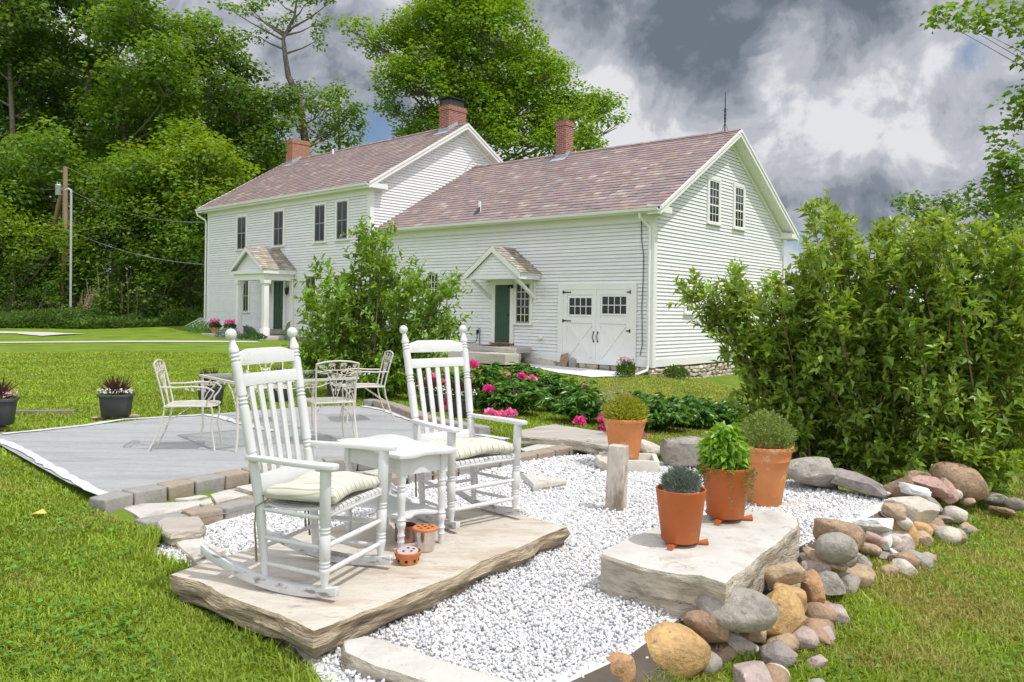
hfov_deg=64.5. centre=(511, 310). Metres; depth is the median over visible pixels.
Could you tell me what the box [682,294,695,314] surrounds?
window
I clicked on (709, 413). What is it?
peony bush
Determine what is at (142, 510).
flagstone
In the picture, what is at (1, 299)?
wild shrub
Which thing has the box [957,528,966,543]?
fieldstone
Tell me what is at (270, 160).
broadleaf tree
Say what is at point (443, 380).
peony bush
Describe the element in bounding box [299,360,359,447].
patio chair
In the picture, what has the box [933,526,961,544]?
fieldstone
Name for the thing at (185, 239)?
broadleaf tree
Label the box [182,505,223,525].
paver
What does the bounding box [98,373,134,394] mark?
red grass
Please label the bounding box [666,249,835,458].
shrub
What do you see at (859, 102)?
sky
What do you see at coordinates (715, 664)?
fieldstone
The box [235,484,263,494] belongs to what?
flagstone
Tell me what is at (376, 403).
paver
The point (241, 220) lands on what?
window
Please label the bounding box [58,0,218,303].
broadleaf tree
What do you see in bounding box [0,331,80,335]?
driveway
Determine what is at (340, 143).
broadleaf tree
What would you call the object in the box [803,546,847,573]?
fieldstone
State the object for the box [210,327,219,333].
flower pot
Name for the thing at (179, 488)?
paver
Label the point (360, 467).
paver
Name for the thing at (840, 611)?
fieldstone
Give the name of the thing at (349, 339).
shrub
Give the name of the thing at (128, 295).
dead sapling
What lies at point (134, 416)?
flat stone
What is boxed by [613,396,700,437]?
peony bush
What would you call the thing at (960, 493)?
fieldstone
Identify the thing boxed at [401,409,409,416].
paver
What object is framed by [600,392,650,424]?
golden herb
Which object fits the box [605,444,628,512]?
standing stone
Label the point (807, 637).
fieldstone
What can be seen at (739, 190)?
window
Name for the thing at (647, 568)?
stone slab
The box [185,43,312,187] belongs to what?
broadleaf tree
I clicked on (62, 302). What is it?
wild shrub
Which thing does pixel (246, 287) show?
window
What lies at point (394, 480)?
paver
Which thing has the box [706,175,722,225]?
window
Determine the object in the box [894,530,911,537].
fieldstone
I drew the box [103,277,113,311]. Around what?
dead sapling
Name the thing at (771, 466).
plant pot
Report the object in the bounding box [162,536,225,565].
flat stone
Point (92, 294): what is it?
shrub
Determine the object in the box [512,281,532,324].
window
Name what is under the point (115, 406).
planter
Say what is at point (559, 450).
paver
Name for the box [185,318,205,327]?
cellar hatch
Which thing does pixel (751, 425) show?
oregano
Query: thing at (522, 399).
peony bush
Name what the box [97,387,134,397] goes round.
bedding flowers
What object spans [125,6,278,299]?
broadleaf tree
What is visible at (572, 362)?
leaning stone
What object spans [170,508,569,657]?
stone slab
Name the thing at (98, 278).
dead sapling
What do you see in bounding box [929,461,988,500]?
fieldstone
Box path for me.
[0,341,256,342]
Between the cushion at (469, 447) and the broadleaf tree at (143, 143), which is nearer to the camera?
the cushion at (469, 447)
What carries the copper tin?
on the stone slab at (479, 544)
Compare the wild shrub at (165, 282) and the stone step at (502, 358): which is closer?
the stone step at (502, 358)
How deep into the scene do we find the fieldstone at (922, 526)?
5.70 m
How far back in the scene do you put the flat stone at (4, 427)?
8.48 m
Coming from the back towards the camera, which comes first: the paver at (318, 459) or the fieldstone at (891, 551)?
the paver at (318, 459)
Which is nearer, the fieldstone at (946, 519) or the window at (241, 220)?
the fieldstone at (946, 519)
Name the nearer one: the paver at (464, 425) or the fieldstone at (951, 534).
the fieldstone at (951, 534)
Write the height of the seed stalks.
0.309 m
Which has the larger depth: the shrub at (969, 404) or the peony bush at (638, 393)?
the peony bush at (638, 393)
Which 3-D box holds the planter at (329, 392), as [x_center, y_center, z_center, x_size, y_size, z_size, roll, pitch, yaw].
[-2.463,1.135,11.566,0.370,0.257,0.297,1,0,11]
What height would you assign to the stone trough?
0.121 m
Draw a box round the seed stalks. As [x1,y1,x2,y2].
[599,383,634,413]
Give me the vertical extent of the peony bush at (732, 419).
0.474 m
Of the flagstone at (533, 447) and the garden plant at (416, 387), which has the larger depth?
the garden plant at (416, 387)
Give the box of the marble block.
[520,471,566,492]
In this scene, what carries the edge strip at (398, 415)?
on the patio
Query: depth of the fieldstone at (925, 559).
5.17 m
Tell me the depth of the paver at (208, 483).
6.13 m
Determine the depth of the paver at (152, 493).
5.72 m
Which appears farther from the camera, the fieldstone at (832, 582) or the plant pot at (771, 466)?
the plant pot at (771, 466)
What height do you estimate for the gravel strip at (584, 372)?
0.135 m
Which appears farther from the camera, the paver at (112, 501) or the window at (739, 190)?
the window at (739, 190)
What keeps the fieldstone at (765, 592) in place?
on the lawn at (14, 343)
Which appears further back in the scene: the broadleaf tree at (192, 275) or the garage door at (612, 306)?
the broadleaf tree at (192, 275)
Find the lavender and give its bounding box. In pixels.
[660,463,703,492]
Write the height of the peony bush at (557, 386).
0.623 m
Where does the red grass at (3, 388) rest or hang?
in the planter at (7, 411)
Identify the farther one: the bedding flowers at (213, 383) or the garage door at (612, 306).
the garage door at (612, 306)
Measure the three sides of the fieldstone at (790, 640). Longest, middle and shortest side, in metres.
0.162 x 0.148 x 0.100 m
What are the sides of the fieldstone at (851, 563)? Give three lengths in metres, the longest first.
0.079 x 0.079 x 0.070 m
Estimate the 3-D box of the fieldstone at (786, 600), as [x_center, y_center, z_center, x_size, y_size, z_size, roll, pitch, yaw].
[1.316,1.520,3.968,0.246,0.301,0.246,36,1,9]
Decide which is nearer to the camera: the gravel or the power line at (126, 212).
the gravel
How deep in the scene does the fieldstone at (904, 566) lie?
5.02 m
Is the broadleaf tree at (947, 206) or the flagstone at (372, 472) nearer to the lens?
the flagstone at (372, 472)
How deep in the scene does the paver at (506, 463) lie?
7.47 m
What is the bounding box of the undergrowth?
[0,304,203,328]
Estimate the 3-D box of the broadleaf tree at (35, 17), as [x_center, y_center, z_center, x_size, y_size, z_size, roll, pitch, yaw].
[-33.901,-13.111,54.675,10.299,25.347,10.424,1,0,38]
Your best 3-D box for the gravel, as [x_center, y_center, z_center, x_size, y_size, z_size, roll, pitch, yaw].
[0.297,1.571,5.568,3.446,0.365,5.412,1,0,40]
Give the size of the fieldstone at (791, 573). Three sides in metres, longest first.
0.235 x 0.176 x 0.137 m
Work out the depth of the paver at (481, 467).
7.31 m
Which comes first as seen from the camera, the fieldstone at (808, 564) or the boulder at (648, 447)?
the fieldstone at (808, 564)
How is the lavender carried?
on the plant pot at (680, 517)
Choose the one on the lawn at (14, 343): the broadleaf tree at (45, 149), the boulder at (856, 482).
the broadleaf tree at (45, 149)
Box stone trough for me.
[599,452,659,473]
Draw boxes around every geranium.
[208,318,222,327]
[223,319,236,328]
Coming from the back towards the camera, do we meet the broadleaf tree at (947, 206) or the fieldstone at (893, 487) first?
the broadleaf tree at (947, 206)
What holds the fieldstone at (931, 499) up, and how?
on the fieldstone at (946, 519)
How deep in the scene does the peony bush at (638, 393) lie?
15.78 m
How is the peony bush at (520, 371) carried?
on the lawn at (14, 343)
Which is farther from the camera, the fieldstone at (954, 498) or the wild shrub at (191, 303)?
the wild shrub at (191, 303)
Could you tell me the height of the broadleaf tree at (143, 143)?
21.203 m
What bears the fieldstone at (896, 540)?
on the fieldstone at (907, 542)
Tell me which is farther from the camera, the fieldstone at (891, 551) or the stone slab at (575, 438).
the stone slab at (575, 438)
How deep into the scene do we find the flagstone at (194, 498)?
5.83 m
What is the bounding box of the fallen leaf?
[30,509,45,514]
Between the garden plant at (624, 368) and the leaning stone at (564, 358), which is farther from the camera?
the leaning stone at (564, 358)
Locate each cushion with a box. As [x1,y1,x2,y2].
[254,471,379,561]
[415,437,513,496]
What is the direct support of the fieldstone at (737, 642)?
on the lawn at (14, 343)
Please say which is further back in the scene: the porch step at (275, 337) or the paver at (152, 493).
the porch step at (275, 337)
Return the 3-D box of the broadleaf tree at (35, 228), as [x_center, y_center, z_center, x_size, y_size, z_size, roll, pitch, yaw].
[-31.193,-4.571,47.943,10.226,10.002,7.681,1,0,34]
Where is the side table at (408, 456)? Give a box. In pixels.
[336,434,456,547]
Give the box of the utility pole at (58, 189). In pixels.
[55,167,67,308]
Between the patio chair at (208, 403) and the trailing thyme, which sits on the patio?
the patio chair at (208, 403)
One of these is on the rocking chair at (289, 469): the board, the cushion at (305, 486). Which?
the cushion at (305, 486)
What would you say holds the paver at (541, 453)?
on the lawn at (14, 343)
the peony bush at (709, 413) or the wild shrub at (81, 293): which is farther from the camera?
the wild shrub at (81, 293)
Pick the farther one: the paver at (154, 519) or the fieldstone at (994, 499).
the fieldstone at (994, 499)
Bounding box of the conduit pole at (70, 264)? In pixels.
[65,187,72,315]
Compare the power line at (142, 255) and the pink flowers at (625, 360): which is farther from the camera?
the power line at (142, 255)
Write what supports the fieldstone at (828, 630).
on the lawn at (14, 343)
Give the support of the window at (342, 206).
in the farmhouse
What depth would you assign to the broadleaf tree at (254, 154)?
71.28 m
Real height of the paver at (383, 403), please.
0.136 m
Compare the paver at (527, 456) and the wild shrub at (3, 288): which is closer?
the paver at (527, 456)
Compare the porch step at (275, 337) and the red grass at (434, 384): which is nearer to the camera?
the red grass at (434, 384)
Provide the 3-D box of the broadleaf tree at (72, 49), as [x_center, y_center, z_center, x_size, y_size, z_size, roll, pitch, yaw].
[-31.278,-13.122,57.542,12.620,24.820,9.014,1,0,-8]
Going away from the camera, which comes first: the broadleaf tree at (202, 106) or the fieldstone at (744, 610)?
the fieldstone at (744, 610)
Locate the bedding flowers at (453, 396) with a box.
[443,389,476,399]
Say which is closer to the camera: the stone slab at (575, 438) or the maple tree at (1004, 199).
the stone slab at (575, 438)
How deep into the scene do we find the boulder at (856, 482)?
6.42 m
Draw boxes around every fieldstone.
[606,652,635,681]
[644,622,710,679]
[683,610,731,642]
[696,587,778,632]
[700,651,722,675]
[709,642,739,665]
[723,631,759,655]
[732,660,772,681]
[739,630,766,643]
[759,640,797,667]
[762,590,771,595]
[764,561,808,589]
[765,633,799,651]
[766,586,805,638]
[766,664,789,681]
[768,663,789,674]
[772,583,806,612]
[792,625,818,650]
[799,552,808,560]
[800,559,830,572]
[800,569,825,603]
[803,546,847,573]
[803,618,834,645]
[803,654,827,670]
[805,602,836,623]
[808,678,825,681]
[812,518,865,549]
[815,532,857,563]
[818,569,845,595]
[821,626,835,645]
[826,603,849,627]
[838,571,860,593]
[845,557,856,567]
[846,563,875,589]
[853,518,893,532]
[857,555,872,567]
[860,542,881,555]
[865,531,883,546]
[872,551,888,559]
[877,532,892,549]
[880,496,939,523]
[880,547,897,553]
[881,564,897,576]
[882,503,906,520]
[883,475,913,498]
[888,551,920,567]
[890,534,901,545]
[890,558,918,576]
[891,536,915,551]
[892,520,918,546]
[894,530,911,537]
[896,517,912,529]
[898,482,931,497]
[902,549,933,568]
[907,470,930,476]
[911,475,952,497]
[913,521,932,535]
[918,530,932,546]
[922,497,942,511]
[923,552,936,561]
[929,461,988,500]
[929,523,939,533]
[930,517,944,525]
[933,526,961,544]
[937,515,953,522]
[938,477,958,503]
[940,506,967,523]
[956,489,962,499]
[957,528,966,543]
[958,527,971,534]
[960,497,975,505]
[960,522,978,533]
[981,492,1007,506]
[988,506,1015,515]
[1003,497,1023,510]
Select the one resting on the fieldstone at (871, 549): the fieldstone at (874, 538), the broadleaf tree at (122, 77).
the fieldstone at (874, 538)
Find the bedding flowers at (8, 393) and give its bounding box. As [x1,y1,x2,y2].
[0,390,17,398]
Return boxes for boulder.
[594,454,607,470]
[640,439,661,456]
[660,436,704,466]
[787,456,838,489]
[829,468,887,496]
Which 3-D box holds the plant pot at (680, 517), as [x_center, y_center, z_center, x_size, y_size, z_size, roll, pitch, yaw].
[0.896,1.089,4.305,0.277,0.298,0.282,1,0,-17]
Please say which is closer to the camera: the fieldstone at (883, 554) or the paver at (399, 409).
the fieldstone at (883, 554)
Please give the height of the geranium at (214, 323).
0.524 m
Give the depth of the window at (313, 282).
34.70 m
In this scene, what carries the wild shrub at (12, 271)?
on the lawn at (14, 343)
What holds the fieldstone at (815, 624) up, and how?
on the lawn at (14, 343)
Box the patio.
[0,405,509,494]
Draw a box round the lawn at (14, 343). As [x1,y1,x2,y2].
[0,283,1023,681]
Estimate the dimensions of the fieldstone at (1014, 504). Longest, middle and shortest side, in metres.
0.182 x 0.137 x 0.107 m
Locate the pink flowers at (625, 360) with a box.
[616,356,635,364]
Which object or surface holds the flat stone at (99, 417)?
on the lawn at (14, 343)
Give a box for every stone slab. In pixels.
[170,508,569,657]
[521,424,641,454]
[597,510,799,618]
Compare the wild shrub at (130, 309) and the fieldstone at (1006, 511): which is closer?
the fieldstone at (1006, 511)
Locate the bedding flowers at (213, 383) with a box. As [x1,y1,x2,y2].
[194,380,225,387]
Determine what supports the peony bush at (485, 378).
on the lawn at (14, 343)
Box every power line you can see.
[72,191,180,221]
[73,232,206,264]
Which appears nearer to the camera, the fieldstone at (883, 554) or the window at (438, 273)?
the fieldstone at (883, 554)
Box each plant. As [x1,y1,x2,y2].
[187,319,210,332]
[214,327,241,338]
[237,331,267,339]
[243,325,256,332]
[283,322,289,339]
[351,386,400,396]
[394,377,418,393]
[614,359,637,375]
[662,364,690,378]
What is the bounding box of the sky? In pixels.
[1,0,1023,322]
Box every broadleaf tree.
[0,0,90,297]
[0,19,63,248]
[0,27,126,280]
[0,115,121,309]
[0,155,61,309]
[0,195,104,312]
[3,39,232,290]
[4,0,154,272]
[42,149,192,310]
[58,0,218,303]
[72,182,207,314]
[95,115,266,306]
[102,79,285,297]
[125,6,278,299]
[133,219,206,312]
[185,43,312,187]
[199,119,285,192]
[207,0,361,147]
[217,83,320,192]
[314,79,371,153]
[869,179,1023,332]
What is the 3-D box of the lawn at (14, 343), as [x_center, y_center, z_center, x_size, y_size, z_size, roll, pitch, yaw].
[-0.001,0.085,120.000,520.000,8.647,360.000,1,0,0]
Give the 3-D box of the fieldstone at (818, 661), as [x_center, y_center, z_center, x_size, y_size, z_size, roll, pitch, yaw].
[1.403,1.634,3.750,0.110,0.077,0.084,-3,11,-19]
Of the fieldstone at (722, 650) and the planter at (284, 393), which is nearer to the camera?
the fieldstone at (722, 650)
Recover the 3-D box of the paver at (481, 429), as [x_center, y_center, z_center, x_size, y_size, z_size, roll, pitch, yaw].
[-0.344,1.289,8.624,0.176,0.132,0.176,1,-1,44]
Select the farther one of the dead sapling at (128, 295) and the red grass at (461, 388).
the dead sapling at (128, 295)
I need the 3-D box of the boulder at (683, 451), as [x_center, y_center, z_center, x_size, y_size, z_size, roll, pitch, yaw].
[1.754,1.346,7.666,0.712,0.293,0.360,7,1,13]
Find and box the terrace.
[210,451,566,516]
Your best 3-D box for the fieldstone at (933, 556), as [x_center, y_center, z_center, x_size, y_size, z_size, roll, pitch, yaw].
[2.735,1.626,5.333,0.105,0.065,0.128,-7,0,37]
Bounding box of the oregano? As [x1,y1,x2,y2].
[736,408,797,454]
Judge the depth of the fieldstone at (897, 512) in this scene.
5.55 m
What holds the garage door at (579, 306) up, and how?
in the farmhouse
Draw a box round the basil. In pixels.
[695,420,754,481]
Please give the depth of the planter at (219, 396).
10.54 m
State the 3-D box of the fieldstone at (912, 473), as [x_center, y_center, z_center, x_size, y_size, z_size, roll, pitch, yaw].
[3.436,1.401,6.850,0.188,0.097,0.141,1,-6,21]
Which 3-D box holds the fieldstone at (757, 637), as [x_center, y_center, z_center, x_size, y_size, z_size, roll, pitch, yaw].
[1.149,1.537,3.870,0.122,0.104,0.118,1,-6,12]
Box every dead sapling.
[86,280,92,307]
[94,261,101,312]
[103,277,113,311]
[118,281,126,312]
[123,273,132,314]
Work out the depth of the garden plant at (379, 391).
12.51 m
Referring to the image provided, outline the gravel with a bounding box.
[155,453,884,681]
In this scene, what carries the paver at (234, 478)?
on the lawn at (14, 343)
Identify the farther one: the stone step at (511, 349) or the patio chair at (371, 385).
the stone step at (511, 349)
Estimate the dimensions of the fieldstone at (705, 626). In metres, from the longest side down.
0.225 x 0.178 x 0.157 m
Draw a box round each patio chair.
[147,359,221,451]
[245,362,290,421]
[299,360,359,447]
[339,350,395,422]
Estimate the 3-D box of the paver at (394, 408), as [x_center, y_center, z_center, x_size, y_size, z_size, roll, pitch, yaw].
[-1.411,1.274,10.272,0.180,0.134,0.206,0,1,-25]
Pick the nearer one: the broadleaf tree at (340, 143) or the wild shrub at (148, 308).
the wild shrub at (148, 308)
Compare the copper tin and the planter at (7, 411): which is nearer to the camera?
the copper tin
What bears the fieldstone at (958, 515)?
on the lawn at (14, 343)
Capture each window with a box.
[235,214,247,250]
[242,281,250,312]
[271,208,285,247]
[304,274,317,313]
[311,202,326,243]
[332,272,346,305]
[333,198,349,240]
[387,273,403,314]
[425,270,440,316]
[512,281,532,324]
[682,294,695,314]
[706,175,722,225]
[732,182,746,230]
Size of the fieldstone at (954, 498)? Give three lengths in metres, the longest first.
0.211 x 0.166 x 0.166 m
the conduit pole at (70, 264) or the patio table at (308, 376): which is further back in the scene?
the conduit pole at (70, 264)
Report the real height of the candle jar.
0.130 m
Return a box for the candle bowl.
[394,546,421,565]
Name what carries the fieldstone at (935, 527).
on the lawn at (14, 343)
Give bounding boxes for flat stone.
[0,426,11,430]
[90,415,109,419]
[125,414,139,417]
[156,516,207,547]
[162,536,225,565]
[195,555,228,565]
[751,502,807,509]
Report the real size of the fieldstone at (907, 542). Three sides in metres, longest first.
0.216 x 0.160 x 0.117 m
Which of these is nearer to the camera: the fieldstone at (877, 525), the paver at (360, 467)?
the fieldstone at (877, 525)
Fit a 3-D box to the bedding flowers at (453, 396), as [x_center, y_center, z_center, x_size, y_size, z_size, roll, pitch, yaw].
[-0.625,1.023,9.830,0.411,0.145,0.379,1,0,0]
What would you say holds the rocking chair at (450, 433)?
on the stone slab at (479, 544)
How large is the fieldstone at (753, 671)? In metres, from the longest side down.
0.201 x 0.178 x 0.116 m
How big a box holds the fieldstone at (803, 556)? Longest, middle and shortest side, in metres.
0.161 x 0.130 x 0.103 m
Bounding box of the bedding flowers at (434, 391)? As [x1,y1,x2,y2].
[416,385,445,394]
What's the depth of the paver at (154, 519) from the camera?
5.22 m
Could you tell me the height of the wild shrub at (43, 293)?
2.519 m
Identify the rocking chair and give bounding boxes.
[200,327,396,597]
[391,325,527,528]
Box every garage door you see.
[562,290,595,363]
[595,289,630,365]
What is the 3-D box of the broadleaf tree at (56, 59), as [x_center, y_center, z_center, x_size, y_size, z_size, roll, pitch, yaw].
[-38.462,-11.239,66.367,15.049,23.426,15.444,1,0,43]
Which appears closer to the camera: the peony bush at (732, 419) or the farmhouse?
the peony bush at (732, 419)
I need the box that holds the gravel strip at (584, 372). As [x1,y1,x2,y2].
[524,364,631,376]
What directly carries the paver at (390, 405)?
on the lawn at (14, 343)
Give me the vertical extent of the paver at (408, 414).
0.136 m
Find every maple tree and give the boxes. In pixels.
[336,0,631,161]
[919,0,1023,227]
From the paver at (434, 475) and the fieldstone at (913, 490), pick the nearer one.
the fieldstone at (913, 490)
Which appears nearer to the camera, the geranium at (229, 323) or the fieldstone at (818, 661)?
the fieldstone at (818, 661)
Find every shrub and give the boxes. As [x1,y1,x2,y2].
[0,260,48,312]
[0,274,21,307]
[0,276,21,311]
[20,278,65,308]
[45,272,84,309]
[51,267,95,307]
[68,286,114,307]
[76,285,97,311]
[85,277,131,315]
[101,286,145,313]
[122,276,167,315]
[129,269,181,316]
[162,268,203,309]
[174,293,201,308]
[281,215,477,399]
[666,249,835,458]
[792,189,942,484]
[878,202,1023,507]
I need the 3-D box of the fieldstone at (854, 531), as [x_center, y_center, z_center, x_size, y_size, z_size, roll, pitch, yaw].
[1.987,1.349,4.916,0.299,0.154,0.224,9,-4,15]
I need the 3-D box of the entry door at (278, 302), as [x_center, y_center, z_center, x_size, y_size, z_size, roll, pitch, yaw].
[-10.593,-0.237,36.373,1.400,2.560,0.310,1,0,43]
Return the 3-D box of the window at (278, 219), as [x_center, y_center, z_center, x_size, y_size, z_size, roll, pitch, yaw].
[-10.527,-3.713,36.535,1.060,1.714,0.113,1,0,43]
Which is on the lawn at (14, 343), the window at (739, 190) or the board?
the board
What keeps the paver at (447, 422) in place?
on the patio
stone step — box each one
[440,350,520,364]
[467,345,531,352]
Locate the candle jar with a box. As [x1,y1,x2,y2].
[412,523,437,552]
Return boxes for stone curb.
[341,636,512,681]
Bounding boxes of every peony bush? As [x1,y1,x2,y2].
[424,372,479,408]
[443,359,518,408]
[474,377,551,417]
[502,361,555,388]
[521,373,601,412]
[535,385,624,430]
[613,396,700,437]
[615,390,657,399]
[647,392,735,428]
[706,397,753,428]
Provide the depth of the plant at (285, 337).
34.31 m
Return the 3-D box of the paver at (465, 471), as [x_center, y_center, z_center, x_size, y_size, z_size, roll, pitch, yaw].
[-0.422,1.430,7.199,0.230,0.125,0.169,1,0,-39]
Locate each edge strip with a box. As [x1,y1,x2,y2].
[0,439,108,494]
[2,414,273,433]
[362,406,508,438]
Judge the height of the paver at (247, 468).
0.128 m
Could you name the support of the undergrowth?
on the lawn at (14, 343)
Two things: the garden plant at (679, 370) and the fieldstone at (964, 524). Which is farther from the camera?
the garden plant at (679, 370)
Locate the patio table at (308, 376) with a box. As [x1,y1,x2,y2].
[199,370,358,451]
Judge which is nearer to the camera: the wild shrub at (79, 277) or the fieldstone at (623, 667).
the fieldstone at (623, 667)
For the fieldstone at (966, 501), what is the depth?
6.79 m
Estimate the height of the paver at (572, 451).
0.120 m
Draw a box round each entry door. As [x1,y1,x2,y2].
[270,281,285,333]
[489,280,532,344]
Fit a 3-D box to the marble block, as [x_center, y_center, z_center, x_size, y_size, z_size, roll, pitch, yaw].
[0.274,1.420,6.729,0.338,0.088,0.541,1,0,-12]
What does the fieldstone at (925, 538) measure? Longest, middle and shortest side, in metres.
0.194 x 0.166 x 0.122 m
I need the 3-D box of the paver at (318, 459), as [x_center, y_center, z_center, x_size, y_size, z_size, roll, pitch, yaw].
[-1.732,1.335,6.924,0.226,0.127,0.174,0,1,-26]
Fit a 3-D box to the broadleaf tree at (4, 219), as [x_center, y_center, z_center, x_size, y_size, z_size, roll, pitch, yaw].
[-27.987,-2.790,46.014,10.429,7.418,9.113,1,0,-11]
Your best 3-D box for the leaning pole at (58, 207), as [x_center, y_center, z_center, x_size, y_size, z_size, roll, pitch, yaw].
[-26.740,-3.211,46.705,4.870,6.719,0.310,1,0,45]
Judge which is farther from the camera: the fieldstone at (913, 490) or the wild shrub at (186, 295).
the wild shrub at (186, 295)
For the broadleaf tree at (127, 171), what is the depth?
45.31 m
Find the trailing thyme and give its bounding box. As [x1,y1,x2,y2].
[694,464,757,510]
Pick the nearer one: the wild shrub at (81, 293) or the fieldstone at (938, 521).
the fieldstone at (938, 521)
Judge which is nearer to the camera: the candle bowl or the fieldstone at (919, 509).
the candle bowl
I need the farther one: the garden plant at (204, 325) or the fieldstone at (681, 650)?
the garden plant at (204, 325)
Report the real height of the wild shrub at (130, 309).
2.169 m
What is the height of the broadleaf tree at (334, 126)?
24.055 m
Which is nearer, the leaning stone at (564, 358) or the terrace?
the terrace
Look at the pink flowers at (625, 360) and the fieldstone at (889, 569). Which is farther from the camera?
the pink flowers at (625, 360)
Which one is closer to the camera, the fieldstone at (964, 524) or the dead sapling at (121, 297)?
the fieldstone at (964, 524)
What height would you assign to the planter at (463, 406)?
0.234 m
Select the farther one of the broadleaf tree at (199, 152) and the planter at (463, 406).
the broadleaf tree at (199, 152)
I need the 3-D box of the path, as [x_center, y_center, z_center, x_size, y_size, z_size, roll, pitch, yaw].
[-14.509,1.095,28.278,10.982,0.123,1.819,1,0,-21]
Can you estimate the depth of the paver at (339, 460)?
6.96 m
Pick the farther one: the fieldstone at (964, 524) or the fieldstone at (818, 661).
the fieldstone at (964, 524)
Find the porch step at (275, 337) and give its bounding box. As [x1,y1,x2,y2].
[202,333,289,339]
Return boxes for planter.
[0,396,19,425]
[97,392,135,416]
[196,386,225,404]
[273,383,292,400]
[325,381,351,397]
[418,392,445,411]
[445,397,474,417]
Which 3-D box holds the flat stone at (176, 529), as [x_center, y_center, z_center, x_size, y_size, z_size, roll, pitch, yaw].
[-2.048,1.363,5.033,0.270,0.093,0.447,1,0,-33]
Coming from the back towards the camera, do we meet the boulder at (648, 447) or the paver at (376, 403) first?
the paver at (376, 403)
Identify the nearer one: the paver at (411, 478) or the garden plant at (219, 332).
the paver at (411, 478)
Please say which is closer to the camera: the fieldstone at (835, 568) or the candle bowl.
the candle bowl
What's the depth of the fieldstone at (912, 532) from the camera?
5.54 m
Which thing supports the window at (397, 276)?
in the farmhouse
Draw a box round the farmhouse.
[195,92,807,377]
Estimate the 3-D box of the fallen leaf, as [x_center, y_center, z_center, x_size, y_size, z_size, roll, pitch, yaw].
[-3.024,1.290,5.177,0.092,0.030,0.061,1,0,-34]
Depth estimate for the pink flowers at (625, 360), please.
23.97 m
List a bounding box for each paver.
[89,491,132,512]
[122,484,166,504]
[134,512,187,526]
[156,479,193,500]
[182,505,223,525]
[183,473,224,494]
[213,469,248,489]
[213,498,254,518]
[241,465,269,483]
[301,458,323,471]
[322,456,356,471]
[357,464,374,470]
[363,399,378,406]
[373,400,385,407]
[373,473,397,486]
[379,401,394,408]
[385,403,403,410]
[392,405,407,412]
[397,407,409,414]
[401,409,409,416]
[406,410,421,418]
[406,471,431,483]
[418,414,430,419]
[432,469,457,479]
[440,420,463,426]
[455,422,475,428]
[458,466,478,475]
[475,424,489,434]
[479,463,499,471]
[500,461,511,466]
[520,451,536,461]
[527,448,554,459]
[546,445,568,456]
[565,446,583,454]
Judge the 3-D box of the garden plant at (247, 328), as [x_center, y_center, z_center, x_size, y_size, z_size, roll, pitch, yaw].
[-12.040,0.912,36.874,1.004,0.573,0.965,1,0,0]
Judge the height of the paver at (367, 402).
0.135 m
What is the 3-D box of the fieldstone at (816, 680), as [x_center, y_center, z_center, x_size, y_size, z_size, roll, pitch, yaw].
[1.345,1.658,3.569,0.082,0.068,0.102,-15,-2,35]
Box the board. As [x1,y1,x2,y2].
[16,410,74,414]
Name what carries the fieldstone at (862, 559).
on the fieldstone
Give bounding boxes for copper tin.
[394,522,416,542]
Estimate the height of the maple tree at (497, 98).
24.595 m
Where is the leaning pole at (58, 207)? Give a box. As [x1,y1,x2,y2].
[33,193,62,309]
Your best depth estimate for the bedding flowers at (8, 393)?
8.45 m
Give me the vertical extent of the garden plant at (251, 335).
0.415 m
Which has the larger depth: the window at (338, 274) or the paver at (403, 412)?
the window at (338, 274)
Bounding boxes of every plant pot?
[602,416,646,459]
[655,484,708,550]
[701,464,752,524]
[746,441,793,506]
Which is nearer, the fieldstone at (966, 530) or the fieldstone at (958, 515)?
the fieldstone at (966, 530)
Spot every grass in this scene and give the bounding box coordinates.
[0,377,20,398]
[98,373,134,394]
[196,367,224,386]
[327,365,354,381]
[415,371,445,391]
[442,378,475,397]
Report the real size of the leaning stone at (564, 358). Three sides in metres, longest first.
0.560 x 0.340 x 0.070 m
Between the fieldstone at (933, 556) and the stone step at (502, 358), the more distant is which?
the stone step at (502, 358)
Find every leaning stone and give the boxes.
[559,353,568,366]
[569,357,575,367]
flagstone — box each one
[124,501,199,518]
[174,495,207,501]
[199,498,213,506]
[210,489,248,504]
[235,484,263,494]
[363,469,377,475]
[521,444,555,451]
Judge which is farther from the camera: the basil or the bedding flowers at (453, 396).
the bedding flowers at (453, 396)
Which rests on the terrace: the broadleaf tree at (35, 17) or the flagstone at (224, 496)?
the flagstone at (224, 496)
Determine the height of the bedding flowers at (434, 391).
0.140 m
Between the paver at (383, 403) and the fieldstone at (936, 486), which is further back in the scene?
the paver at (383, 403)

